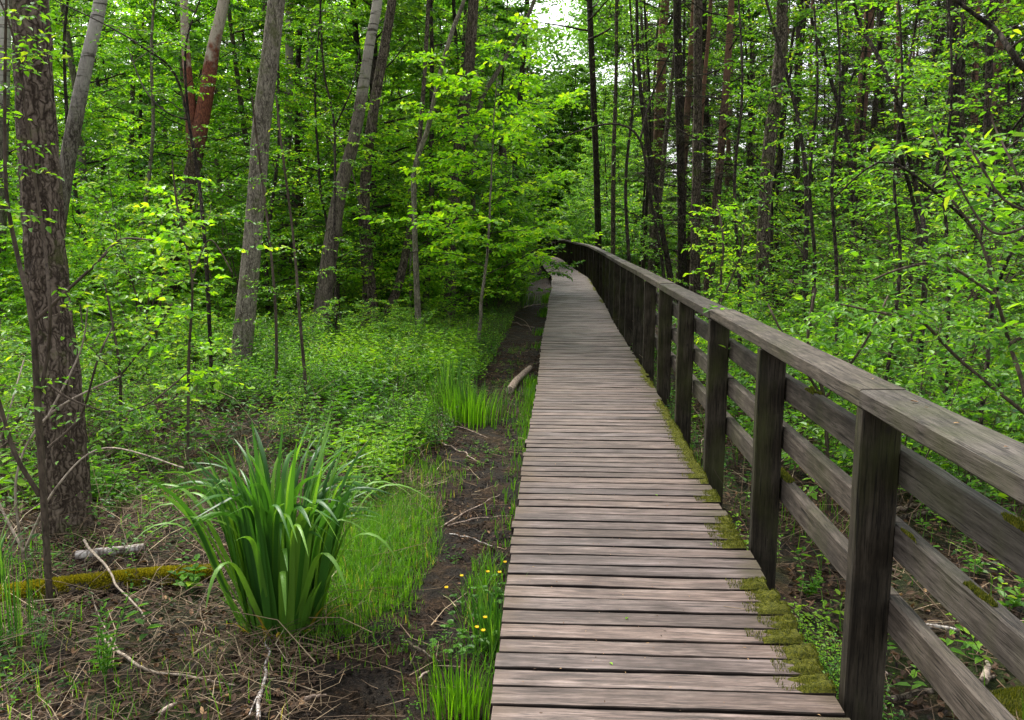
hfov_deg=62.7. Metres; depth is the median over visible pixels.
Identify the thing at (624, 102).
leafy tree
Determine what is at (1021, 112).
thin tree
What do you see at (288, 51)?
tree
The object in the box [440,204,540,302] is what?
bush
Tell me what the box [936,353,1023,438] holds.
bush
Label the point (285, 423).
bush
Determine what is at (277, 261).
bush
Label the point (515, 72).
leafy tree
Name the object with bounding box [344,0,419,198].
slender tree
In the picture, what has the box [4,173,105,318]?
bush
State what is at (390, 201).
bush
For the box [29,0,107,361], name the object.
tree
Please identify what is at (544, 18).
sky
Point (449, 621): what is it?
buttercup
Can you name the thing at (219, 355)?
bush
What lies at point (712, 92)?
pine tree
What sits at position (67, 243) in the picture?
bush
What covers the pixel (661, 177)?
slender tree
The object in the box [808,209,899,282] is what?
wiry bush
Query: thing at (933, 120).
thin tree
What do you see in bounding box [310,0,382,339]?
tree
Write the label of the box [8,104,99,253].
leafy tree
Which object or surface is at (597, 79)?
leafy tree
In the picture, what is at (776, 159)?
thin tree
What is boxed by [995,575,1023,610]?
leafy herb
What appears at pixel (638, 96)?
pine tree
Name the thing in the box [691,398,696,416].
leafy herb
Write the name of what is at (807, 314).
bush
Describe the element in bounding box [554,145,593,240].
leafy tree
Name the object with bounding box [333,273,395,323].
bush
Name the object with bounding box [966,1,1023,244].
pine tree
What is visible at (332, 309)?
bush
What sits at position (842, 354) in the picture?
bush
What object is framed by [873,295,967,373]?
bush
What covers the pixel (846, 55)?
pine tree
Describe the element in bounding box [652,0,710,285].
tree
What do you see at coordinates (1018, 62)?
overhanging branch
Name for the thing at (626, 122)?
leafy tree
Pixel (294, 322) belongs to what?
bush
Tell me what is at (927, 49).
pine tree
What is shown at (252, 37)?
leafy tree
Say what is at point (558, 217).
bush
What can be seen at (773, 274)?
bush
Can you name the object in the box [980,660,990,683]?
stick
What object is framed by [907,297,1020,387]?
bush
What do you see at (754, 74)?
slender tree
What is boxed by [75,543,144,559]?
birch log
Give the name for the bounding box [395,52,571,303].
young tree
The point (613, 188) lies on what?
tree
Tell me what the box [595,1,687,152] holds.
slender tree
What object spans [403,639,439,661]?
stick
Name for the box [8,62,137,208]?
leafy tree
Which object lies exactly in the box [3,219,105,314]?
bush
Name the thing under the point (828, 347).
bush
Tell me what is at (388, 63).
slender tree
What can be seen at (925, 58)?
leafy tree
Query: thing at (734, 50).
leafy tree
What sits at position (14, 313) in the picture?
bush
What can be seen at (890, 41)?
leafy tree
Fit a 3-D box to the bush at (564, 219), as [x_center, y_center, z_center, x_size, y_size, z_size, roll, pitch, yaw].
[-0.891,-3.526,21.438,4.630,4.046,4.440,-3,9,-21]
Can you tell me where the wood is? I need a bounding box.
[9,0,1023,255]
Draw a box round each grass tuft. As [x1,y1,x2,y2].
[0,497,39,581]
[0,524,45,655]
[387,637,499,719]
[405,372,532,432]
[409,350,477,399]
[444,569,505,659]
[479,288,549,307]
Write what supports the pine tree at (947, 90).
on the ground at (442, 572)
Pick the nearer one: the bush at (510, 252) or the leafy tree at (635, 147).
the bush at (510, 252)
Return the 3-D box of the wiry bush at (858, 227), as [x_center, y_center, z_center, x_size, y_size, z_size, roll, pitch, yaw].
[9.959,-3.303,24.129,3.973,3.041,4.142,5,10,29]
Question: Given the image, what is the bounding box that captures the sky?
[11,0,1023,204]
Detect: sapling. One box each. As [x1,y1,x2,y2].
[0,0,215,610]
[131,160,290,476]
[219,96,297,400]
[249,96,336,412]
[607,0,655,262]
[671,200,759,348]
[703,0,762,341]
[782,0,868,413]
[790,0,890,400]
[841,0,939,380]
[883,0,1001,406]
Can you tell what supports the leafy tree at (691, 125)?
on the ground at (442, 572)
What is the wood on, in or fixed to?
on the ground at (442, 572)
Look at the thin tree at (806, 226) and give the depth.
12.15 m
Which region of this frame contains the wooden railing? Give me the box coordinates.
[549,238,1023,719]
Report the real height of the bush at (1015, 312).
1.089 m
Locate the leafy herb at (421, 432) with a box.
[403,393,435,444]
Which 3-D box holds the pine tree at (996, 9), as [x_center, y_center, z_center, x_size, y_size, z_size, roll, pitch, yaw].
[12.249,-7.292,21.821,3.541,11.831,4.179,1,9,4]
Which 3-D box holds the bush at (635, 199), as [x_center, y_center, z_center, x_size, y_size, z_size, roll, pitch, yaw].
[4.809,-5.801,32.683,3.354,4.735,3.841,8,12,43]
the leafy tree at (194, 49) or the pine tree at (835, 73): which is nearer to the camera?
the leafy tree at (194, 49)
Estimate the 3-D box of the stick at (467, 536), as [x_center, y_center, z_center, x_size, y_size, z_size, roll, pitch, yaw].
[-0.255,1.113,5.225,0.354,0.019,0.023,7,11,37]
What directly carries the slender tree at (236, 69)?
on the ground at (442, 572)
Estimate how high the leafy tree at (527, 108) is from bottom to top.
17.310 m
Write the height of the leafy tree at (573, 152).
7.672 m
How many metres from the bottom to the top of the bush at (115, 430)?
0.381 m
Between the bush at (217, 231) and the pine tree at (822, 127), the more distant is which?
the pine tree at (822, 127)
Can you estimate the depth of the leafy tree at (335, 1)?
40.00 m
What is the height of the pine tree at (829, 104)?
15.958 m
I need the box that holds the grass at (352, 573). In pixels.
[0,291,1023,719]
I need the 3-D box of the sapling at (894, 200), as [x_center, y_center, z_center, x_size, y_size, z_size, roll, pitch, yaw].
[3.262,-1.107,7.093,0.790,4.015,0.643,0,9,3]
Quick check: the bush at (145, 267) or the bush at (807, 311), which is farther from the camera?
the bush at (145, 267)
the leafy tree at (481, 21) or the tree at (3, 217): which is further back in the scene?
the leafy tree at (481, 21)
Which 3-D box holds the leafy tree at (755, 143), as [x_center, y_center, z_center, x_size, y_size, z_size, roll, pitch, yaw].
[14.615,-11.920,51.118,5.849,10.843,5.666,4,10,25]
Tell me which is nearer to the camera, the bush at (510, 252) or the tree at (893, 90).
the tree at (893, 90)
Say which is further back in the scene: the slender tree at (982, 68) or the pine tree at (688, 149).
the pine tree at (688, 149)
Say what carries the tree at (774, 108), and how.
on the ground at (442, 572)
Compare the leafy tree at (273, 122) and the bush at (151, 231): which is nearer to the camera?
the bush at (151, 231)
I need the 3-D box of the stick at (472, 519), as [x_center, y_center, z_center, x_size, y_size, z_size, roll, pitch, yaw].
[-0.215,1.059,5.572,0.458,0.024,0.037,-4,10,-23]
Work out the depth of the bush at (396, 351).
9.39 m
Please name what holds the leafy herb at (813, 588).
on the ground at (442, 572)
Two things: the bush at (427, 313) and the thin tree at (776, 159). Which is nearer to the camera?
the bush at (427, 313)
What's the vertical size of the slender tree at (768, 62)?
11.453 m
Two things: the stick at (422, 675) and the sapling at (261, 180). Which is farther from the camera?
the sapling at (261, 180)
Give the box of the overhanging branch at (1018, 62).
[953,0,1023,74]
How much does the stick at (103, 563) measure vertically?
0.042 m
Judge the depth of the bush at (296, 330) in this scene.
11.51 m
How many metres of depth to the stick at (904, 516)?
5.45 m
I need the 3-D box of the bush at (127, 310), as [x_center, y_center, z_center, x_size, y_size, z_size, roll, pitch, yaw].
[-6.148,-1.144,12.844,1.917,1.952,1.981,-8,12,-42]
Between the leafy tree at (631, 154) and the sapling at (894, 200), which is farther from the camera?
the leafy tree at (631, 154)
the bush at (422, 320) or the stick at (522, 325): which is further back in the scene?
the stick at (522, 325)
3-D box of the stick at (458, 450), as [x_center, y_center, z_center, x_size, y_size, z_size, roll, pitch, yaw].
[-0.450,0.726,7.531,0.465,0.067,1.136,0,9,3]
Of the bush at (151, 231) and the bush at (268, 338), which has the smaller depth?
the bush at (268, 338)
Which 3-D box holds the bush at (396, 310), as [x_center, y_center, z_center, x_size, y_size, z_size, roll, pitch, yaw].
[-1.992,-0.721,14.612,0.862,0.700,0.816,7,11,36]
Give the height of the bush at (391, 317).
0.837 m
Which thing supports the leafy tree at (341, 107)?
on the ground at (442, 572)
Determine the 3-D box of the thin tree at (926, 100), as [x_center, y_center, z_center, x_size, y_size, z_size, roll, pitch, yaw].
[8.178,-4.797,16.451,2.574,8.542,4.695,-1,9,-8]
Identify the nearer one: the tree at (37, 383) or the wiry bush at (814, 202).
the tree at (37, 383)
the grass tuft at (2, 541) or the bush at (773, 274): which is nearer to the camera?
the grass tuft at (2, 541)
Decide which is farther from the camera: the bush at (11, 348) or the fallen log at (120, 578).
the bush at (11, 348)
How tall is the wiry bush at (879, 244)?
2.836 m
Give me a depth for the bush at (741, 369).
9.64 m
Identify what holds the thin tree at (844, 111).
on the ground at (442, 572)
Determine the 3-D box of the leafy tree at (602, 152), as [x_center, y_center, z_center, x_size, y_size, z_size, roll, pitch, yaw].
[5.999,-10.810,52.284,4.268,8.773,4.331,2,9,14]
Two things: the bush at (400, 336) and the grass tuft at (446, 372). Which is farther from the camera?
the bush at (400, 336)
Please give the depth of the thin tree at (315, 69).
13.73 m
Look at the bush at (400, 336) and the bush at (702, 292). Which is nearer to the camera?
the bush at (400, 336)
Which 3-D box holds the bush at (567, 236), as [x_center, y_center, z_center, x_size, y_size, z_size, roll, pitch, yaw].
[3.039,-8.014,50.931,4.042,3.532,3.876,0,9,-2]
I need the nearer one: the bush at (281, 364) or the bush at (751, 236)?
the bush at (281, 364)
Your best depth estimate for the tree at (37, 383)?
4.04 m
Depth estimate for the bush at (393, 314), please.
13.94 m
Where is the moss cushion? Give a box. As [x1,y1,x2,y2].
[990,685,1023,719]
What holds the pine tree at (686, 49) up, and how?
on the ground at (442, 572)
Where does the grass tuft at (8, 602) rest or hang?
on the ground at (442, 572)
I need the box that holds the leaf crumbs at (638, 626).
[522,342,819,714]
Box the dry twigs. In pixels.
[0,301,1023,719]
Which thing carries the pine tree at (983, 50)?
on the ground at (442, 572)
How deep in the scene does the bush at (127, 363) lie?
7.23 m
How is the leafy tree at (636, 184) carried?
on the ground at (442, 572)
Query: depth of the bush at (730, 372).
8.00 m
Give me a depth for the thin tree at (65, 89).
12.81 m
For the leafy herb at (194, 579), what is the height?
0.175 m
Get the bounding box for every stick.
[83,539,144,617]
[84,561,236,685]
[158,702,176,715]
[249,639,270,719]
[303,694,325,700]
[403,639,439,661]
[417,670,428,680]
[438,426,487,460]
[441,494,499,526]
[447,515,511,526]
[449,533,491,545]
[512,316,534,329]
[884,674,994,702]
[896,503,919,512]
[899,510,939,519]
[926,623,958,631]
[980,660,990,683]
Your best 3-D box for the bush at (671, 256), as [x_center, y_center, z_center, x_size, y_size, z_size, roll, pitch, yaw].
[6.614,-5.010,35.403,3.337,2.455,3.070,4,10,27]
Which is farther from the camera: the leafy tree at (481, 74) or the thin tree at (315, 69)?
the leafy tree at (481, 74)
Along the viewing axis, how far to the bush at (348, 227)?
18.51 m
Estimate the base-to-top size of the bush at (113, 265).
3.320 m
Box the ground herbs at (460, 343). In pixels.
[0,263,1023,719]
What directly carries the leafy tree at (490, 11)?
on the ground at (442, 572)
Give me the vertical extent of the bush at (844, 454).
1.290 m
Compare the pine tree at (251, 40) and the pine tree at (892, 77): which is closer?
the pine tree at (892, 77)
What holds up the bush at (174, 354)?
on the ground at (442, 572)
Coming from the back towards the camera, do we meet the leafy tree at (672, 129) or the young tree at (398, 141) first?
the leafy tree at (672, 129)
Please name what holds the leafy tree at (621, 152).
on the ground at (442, 572)
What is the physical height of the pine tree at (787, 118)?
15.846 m
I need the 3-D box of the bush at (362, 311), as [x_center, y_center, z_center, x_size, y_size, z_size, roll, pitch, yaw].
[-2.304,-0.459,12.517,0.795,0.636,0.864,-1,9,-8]
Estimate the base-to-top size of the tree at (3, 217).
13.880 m
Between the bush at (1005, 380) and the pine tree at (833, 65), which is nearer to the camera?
the bush at (1005, 380)
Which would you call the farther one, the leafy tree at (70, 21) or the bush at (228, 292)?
the leafy tree at (70, 21)
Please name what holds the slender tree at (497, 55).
on the ground at (442, 572)
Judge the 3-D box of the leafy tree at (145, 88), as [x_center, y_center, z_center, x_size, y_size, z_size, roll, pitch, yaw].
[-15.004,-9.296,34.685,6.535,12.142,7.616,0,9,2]
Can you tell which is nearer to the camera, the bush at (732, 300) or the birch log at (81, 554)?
the birch log at (81, 554)
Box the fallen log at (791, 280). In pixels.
[783,279,928,293]
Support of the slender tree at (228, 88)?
on the ground at (442, 572)
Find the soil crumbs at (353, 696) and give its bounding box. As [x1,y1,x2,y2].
[286,339,539,719]
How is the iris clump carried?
on the ground at (442, 572)
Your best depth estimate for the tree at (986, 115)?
11.21 m
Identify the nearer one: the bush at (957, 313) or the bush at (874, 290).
the bush at (957, 313)
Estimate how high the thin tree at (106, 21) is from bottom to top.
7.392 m
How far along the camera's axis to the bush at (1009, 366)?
9.87 m
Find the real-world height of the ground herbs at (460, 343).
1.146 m
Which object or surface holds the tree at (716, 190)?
on the ground at (442, 572)
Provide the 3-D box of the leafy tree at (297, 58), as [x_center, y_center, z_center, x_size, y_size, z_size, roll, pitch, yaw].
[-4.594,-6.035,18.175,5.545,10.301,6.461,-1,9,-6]
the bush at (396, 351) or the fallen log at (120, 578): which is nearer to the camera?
the fallen log at (120, 578)
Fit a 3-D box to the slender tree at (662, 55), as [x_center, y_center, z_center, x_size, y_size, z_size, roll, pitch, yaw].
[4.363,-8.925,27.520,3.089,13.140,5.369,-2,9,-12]
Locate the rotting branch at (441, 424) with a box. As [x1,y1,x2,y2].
[415,400,447,429]
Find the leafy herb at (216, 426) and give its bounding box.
[208,400,231,440]
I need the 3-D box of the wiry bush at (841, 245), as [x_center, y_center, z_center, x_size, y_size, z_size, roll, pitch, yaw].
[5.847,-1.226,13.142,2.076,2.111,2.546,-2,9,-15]
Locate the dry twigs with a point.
(130, 505)
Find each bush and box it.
[0,159,187,326]
[0,224,158,346]
[0,227,27,325]
[0,297,29,339]
[0,304,205,560]
[0,307,28,332]
[0,309,101,475]
[0,316,30,364]
[0,339,25,378]
[0,340,84,416]
[1,384,29,424]
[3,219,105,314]
[3,390,36,458]
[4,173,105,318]
[4,206,99,300]
[4,218,24,308]
[5,174,151,319]
[19,270,208,437]
[29,341,138,417]
[66,116,238,351]
[66,220,174,333]
[76,138,237,312]
[76,317,123,356]
[79,313,147,372]
[82,358,151,442]
[97,374,226,476]
[100,412,151,453]
[107,240,185,308]
[110,211,239,301]
[119,338,194,395]
[126,320,199,381]
[127,356,206,425]
[130,220,280,308]
[144,288,204,323]
[147,192,286,310]
[148,130,311,324]
[161,341,191,372]
[163,274,272,327]
[167,196,276,289]
[168,310,258,374]
[183,338,266,403]
[198,304,235,340]
[203,268,261,317]
[213,333,229,363]
[217,257,296,315]
[224,310,282,335]
[230,312,279,347]
[248,334,279,370]
[250,387,321,450]
[258,233,315,295]
[258,275,315,318]
[259,346,310,395]
[263,195,355,296]
[269,303,312,331]
[271,357,344,414]
[275,221,361,304]
[277,216,375,307]
[278,301,329,338]
[280,317,317,348]
[289,297,384,353]
[306,290,349,330]
[309,210,406,309]
[309,295,355,334]
[331,341,368,370]
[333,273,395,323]
[338,307,383,339]
[343,158,523,306]
[349,279,412,323]
[351,212,425,299]
[353,297,423,340]
[367,331,431,391]
[371,293,437,362]
[373,299,414,330]
[379,300,412,324]
[383,225,441,297]
[389,182,511,296]
[392,141,581,299]
[393,260,474,321]
[404,307,441,330]
[406,226,513,305]
[407,304,442,325]
[410,295,454,324]
[412,244,494,314]
[420,198,518,293]
[440,189,572,310]
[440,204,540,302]
[476,203,544,294]
[525,195,580,252]
[531,200,561,254]
[532,188,608,243]
[539,197,579,249]
[540,206,583,245]
[556,167,643,255]
[568,180,618,245]
[568,181,638,241]
[584,150,690,263]
[592,187,686,269]
[624,166,741,302]
[663,213,677,259]
[666,213,676,261]
[675,278,754,327]
[684,206,845,319]
[685,197,802,309]
[686,150,817,282]
[693,322,818,436]
[695,306,781,377]
[701,195,789,302]
[702,272,956,510]
[707,307,780,347]
[710,286,769,317]
[718,266,834,343]
[722,205,848,306]
[722,278,791,338]
[725,299,786,340]
[726,209,845,293]
[726,314,913,469]
[729,333,788,392]
[744,180,999,334]
[746,271,834,333]
[757,314,806,347]
[765,279,873,336]
[770,277,893,396]
[772,188,1023,364]
[777,282,882,355]
[777,290,814,333]
[782,320,1023,512]
[787,333,885,421]
[789,181,1012,307]
[789,309,1022,484]
[790,163,1023,416]
[792,212,958,334]
[798,350,889,426]
[800,170,1023,426]
[801,198,905,281]
[802,303,916,408]
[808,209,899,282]
[812,176,1023,325]
[831,270,930,356]
[839,280,918,342]
[840,326,940,407]
[842,225,942,300]
[845,269,912,319]
[848,186,1023,413]
[854,294,988,391]
[866,203,970,306]
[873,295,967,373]
[876,206,1023,337]
[877,284,914,333]
[888,375,930,435]
[895,368,1023,493]
[898,203,989,300]
[899,347,1016,442]
[900,276,1010,367]
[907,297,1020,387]
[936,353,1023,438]
[947,205,1023,319]
[960,358,1023,423]
[970,327,1023,385]
[975,342,1023,429]
[983,294,1023,335]
[987,273,1023,317]
[1004,285,1023,344]
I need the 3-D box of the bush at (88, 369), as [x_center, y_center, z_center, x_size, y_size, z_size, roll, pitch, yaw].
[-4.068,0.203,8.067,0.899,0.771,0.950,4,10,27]
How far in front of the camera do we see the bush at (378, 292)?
15.73 m
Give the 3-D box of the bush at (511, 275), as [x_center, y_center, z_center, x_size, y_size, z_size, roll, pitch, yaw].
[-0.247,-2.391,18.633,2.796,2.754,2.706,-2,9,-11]
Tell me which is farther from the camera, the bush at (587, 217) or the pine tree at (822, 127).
the bush at (587, 217)
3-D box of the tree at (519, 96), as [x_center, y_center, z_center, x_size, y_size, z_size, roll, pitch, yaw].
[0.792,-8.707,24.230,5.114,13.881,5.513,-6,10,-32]
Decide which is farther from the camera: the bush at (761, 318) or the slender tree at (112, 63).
the slender tree at (112, 63)
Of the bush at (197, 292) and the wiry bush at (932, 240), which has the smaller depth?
the bush at (197, 292)
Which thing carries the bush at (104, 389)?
on the ground at (442, 572)
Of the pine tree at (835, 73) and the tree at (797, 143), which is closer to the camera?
the tree at (797, 143)
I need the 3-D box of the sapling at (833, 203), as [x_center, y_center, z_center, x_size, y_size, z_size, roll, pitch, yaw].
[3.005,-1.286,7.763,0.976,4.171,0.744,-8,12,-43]
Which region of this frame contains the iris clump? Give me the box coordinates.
[124,410,438,639]
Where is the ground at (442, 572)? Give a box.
[0,232,1023,719]
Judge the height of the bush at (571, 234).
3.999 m
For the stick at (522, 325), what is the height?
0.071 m
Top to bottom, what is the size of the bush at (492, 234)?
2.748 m
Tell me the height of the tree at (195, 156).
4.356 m
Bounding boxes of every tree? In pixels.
[0,0,10,322]
[0,0,158,324]
[0,105,99,161]
[7,0,80,239]
[8,0,94,541]
[8,0,147,193]
[8,0,242,277]
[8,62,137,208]
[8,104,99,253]
[9,0,180,241]
[9,0,273,320]
[9,0,318,247]
[9,43,107,222]
[10,0,133,209]
[10,0,211,215]
[10,1,121,195]
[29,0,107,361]
[51,0,158,177]
[51,0,225,208]
[53,0,235,294]
[54,0,255,403]
[54,79,125,195]
[58,0,140,229]
[58,0,238,278]
[58,0,354,310]
[70,0,149,174]
[86,63,162,276]
[89,4,237,232]
[91,21,234,262]
[94,0,226,195]
[96,1,255,187]
[97,3,217,194]
[113,0,258,260]
[113,0,350,255]
[123,18,235,220]
[137,1,322,203]
[140,0,324,289]
[145,0,380,317]
[148,0,310,297]
[153,0,228,323]
[153,0,421,310]
[166,1,320,260]
[169,0,320,204]
[174,0,557,278]
[175,2,257,245]
[206,0,276,121]
[208,0,417,279]
[212,6,324,219]
[216,0,494,303]
[220,2,386,246]
[226,0,284,377]
[229,0,406,335]
[232,45,333,226]
[243,2,284,198]
[249,56,426,309]
[250,0,449,261]
[262,0,294,228]
[267,87,457,327]
[276,0,388,334]
[277,0,292,308]
[288,0,318,308]
[304,26,407,198]
[305,0,404,220]
[305,7,435,217]
[307,2,428,219]
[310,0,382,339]
[328,11,408,189]
[329,1,555,254]
[332,109,508,311]
[337,51,520,289]
[342,5,392,181]
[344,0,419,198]
[347,0,567,192]
[349,5,441,298]
[353,13,602,345]
[355,0,567,299]
[358,0,430,332]
[367,5,461,190]
[381,0,556,310]
[383,1,511,223]
[383,6,510,194]
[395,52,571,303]
[404,0,557,204]
[405,0,552,205]
[411,0,465,329]
[419,0,527,108]
[421,38,529,211]
[422,0,564,224]
[424,0,564,204]
[435,0,584,294]
[440,0,478,318]
[444,6,544,209]
[455,0,529,283]
[456,0,496,192]
[458,3,564,219]
[464,0,535,308]
[496,103,544,244]
[504,61,551,210]
[517,60,561,248]
[518,0,653,248]
[520,77,570,252]
[521,113,574,254]
[524,64,602,217]
[541,143,590,241]
[544,28,695,285]
[550,83,628,242]
[552,63,616,199]
[552,94,601,214]
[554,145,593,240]
[559,97,628,238]
[566,141,591,209]
[570,115,637,250]
[574,99,642,243]
[575,149,603,210]
[578,0,774,299]
[579,0,690,274]
[583,59,688,222]
[583,119,641,256]
[584,115,631,214]
[590,0,702,251]
[590,102,676,250]
[592,0,767,273]
[593,2,690,256]
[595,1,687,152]
[596,0,713,268]
[599,0,691,269]
[602,121,640,195]
[605,16,690,266]
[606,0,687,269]
[608,0,834,319]
[609,0,743,261]
[611,0,618,254]
[615,103,687,244]
[615,140,665,257]
[617,127,642,235]
[620,7,676,171]
[620,155,662,238]
[622,0,763,289]
[623,1,759,206]
[635,0,673,315]
[641,0,758,242]
[643,0,786,257]
[650,17,782,304]
[651,0,733,188]
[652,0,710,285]
[655,53,732,217]
[661,36,789,265]
[662,0,776,252]
[664,0,725,145]
[665,0,860,290]
[668,2,722,224]
[669,0,744,244]
[673,0,686,303]
[674,4,735,155]
[676,7,846,263]
[683,0,832,289]
[685,0,788,205]
[689,0,702,316]
[692,0,913,322]
[711,0,969,232]
[711,40,766,229]
[712,0,809,275]
[712,71,785,219]
[720,0,911,318]
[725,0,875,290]
[725,0,944,296]
[727,0,858,305]
[729,82,787,243]
[732,0,807,255]
[739,79,789,268]
[741,0,897,318]
[745,6,823,269]
[747,0,907,219]
[748,13,807,199]
[748,35,793,259]
[755,0,787,321]
[755,0,808,216]
[755,0,854,270]
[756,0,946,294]
[759,0,1023,332]
[773,0,951,264]
[774,27,849,267]
[779,0,848,259]
[781,0,880,276]
[781,84,814,205]
[782,0,894,281]
[783,77,822,243]
[783,82,873,229]
[785,2,892,243]
[786,0,891,292]
[786,2,890,143]
[790,0,924,281]
[794,0,803,318]
[804,0,1023,364]
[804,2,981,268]
[806,1,931,224]
[807,39,854,252]
[812,0,1023,388]
[813,1,979,234]
[816,0,992,229]
[820,3,874,218]
[824,90,1023,487]
[830,32,875,237]
[834,0,1000,296]
[842,0,874,293]
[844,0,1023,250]
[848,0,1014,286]
[853,2,1023,326]
[857,0,1023,285]
[861,0,1001,256]
[862,9,1023,203]
[866,0,940,230]
[867,0,1023,236]
[868,2,1023,246]
[869,60,969,284]
[870,95,1023,406]
[887,44,1010,233]
[888,0,1023,316]
[889,0,936,249]
[897,0,1023,312]
[901,0,1002,198]
[917,1,1022,183]
[919,4,1023,258]
[923,3,985,201]
[931,0,1023,274]
[944,21,1023,129]
[944,39,1023,258]
[946,0,966,298]
[965,0,1023,152]
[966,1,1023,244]
[966,3,1022,182]
[967,45,1023,240]
[973,0,993,339]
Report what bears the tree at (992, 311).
on the ground at (442, 572)
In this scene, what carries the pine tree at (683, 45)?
on the ground at (442, 572)
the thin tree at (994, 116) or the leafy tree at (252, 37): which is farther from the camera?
the leafy tree at (252, 37)
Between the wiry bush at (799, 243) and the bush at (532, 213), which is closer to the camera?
the wiry bush at (799, 243)
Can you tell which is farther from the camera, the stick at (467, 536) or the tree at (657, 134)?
the tree at (657, 134)
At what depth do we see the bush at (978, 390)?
6.11 m
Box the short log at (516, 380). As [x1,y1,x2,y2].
[506,365,532,393]
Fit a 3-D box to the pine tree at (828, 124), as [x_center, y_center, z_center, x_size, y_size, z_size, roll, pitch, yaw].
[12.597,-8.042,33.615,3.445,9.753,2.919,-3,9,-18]
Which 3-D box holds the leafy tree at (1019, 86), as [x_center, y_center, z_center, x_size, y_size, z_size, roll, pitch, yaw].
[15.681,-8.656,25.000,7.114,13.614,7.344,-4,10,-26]
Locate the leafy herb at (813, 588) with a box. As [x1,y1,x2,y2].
[796,566,823,597]
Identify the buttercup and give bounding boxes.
[429,624,467,658]
[445,574,485,617]
[447,615,496,643]
[458,625,498,668]
[471,570,502,611]
[483,561,506,599]
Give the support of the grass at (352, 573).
on the ground at (442, 572)
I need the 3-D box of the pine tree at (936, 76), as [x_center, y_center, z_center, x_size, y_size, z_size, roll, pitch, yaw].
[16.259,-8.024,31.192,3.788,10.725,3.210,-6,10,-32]
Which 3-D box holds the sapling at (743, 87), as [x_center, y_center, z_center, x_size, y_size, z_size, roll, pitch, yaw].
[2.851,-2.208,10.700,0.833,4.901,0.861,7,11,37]
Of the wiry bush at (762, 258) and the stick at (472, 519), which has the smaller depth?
the stick at (472, 519)
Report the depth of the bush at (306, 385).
8.36 m
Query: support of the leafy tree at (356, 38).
on the ground at (442, 572)
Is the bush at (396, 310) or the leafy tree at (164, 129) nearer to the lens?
the bush at (396, 310)
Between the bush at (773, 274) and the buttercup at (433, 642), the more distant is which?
the bush at (773, 274)
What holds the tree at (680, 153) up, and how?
on the ground at (442, 572)
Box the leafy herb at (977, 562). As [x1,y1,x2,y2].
[963,553,990,572]
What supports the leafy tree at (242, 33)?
on the ground at (442, 572)
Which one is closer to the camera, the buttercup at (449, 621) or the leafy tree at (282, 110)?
the buttercup at (449, 621)
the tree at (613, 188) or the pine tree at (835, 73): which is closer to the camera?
the tree at (613, 188)
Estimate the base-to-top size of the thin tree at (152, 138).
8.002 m
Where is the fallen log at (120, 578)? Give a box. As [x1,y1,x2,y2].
[0,564,212,606]
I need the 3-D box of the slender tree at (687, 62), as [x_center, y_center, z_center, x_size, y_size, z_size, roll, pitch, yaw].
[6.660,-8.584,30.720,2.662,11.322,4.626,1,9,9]
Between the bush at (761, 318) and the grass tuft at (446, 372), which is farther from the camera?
the bush at (761, 318)
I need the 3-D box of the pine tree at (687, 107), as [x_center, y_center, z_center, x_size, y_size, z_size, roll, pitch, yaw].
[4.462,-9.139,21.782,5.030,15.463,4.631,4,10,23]
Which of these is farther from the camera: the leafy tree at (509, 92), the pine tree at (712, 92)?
the leafy tree at (509, 92)
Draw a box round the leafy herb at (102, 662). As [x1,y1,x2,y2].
[86,583,136,681]
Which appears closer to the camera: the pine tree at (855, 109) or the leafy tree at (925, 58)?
the leafy tree at (925, 58)
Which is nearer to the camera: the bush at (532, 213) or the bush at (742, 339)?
the bush at (742, 339)
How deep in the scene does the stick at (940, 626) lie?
3.95 m
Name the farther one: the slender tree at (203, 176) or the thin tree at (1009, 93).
the slender tree at (203, 176)
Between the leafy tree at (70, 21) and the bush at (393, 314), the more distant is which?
the leafy tree at (70, 21)
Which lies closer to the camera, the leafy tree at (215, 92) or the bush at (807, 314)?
the bush at (807, 314)
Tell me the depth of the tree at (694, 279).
17.76 m
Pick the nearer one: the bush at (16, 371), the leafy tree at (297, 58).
the bush at (16, 371)
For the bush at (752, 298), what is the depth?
13.37 m
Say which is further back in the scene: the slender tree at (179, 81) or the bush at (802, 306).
the slender tree at (179, 81)
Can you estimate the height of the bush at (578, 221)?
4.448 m
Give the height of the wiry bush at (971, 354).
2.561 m
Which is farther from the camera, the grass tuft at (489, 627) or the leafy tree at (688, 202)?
the leafy tree at (688, 202)
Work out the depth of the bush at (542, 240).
54.98 m
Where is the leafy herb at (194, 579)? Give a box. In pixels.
[167,554,206,592]
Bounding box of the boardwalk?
[491,255,850,719]
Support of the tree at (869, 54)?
on the ground at (442, 572)
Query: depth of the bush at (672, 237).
40.00 m
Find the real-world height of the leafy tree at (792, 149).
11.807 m
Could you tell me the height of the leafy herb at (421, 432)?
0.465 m
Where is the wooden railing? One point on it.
(877, 607)
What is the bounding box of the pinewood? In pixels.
[595,0,967,228]
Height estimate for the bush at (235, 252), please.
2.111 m
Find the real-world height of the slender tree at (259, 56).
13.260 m

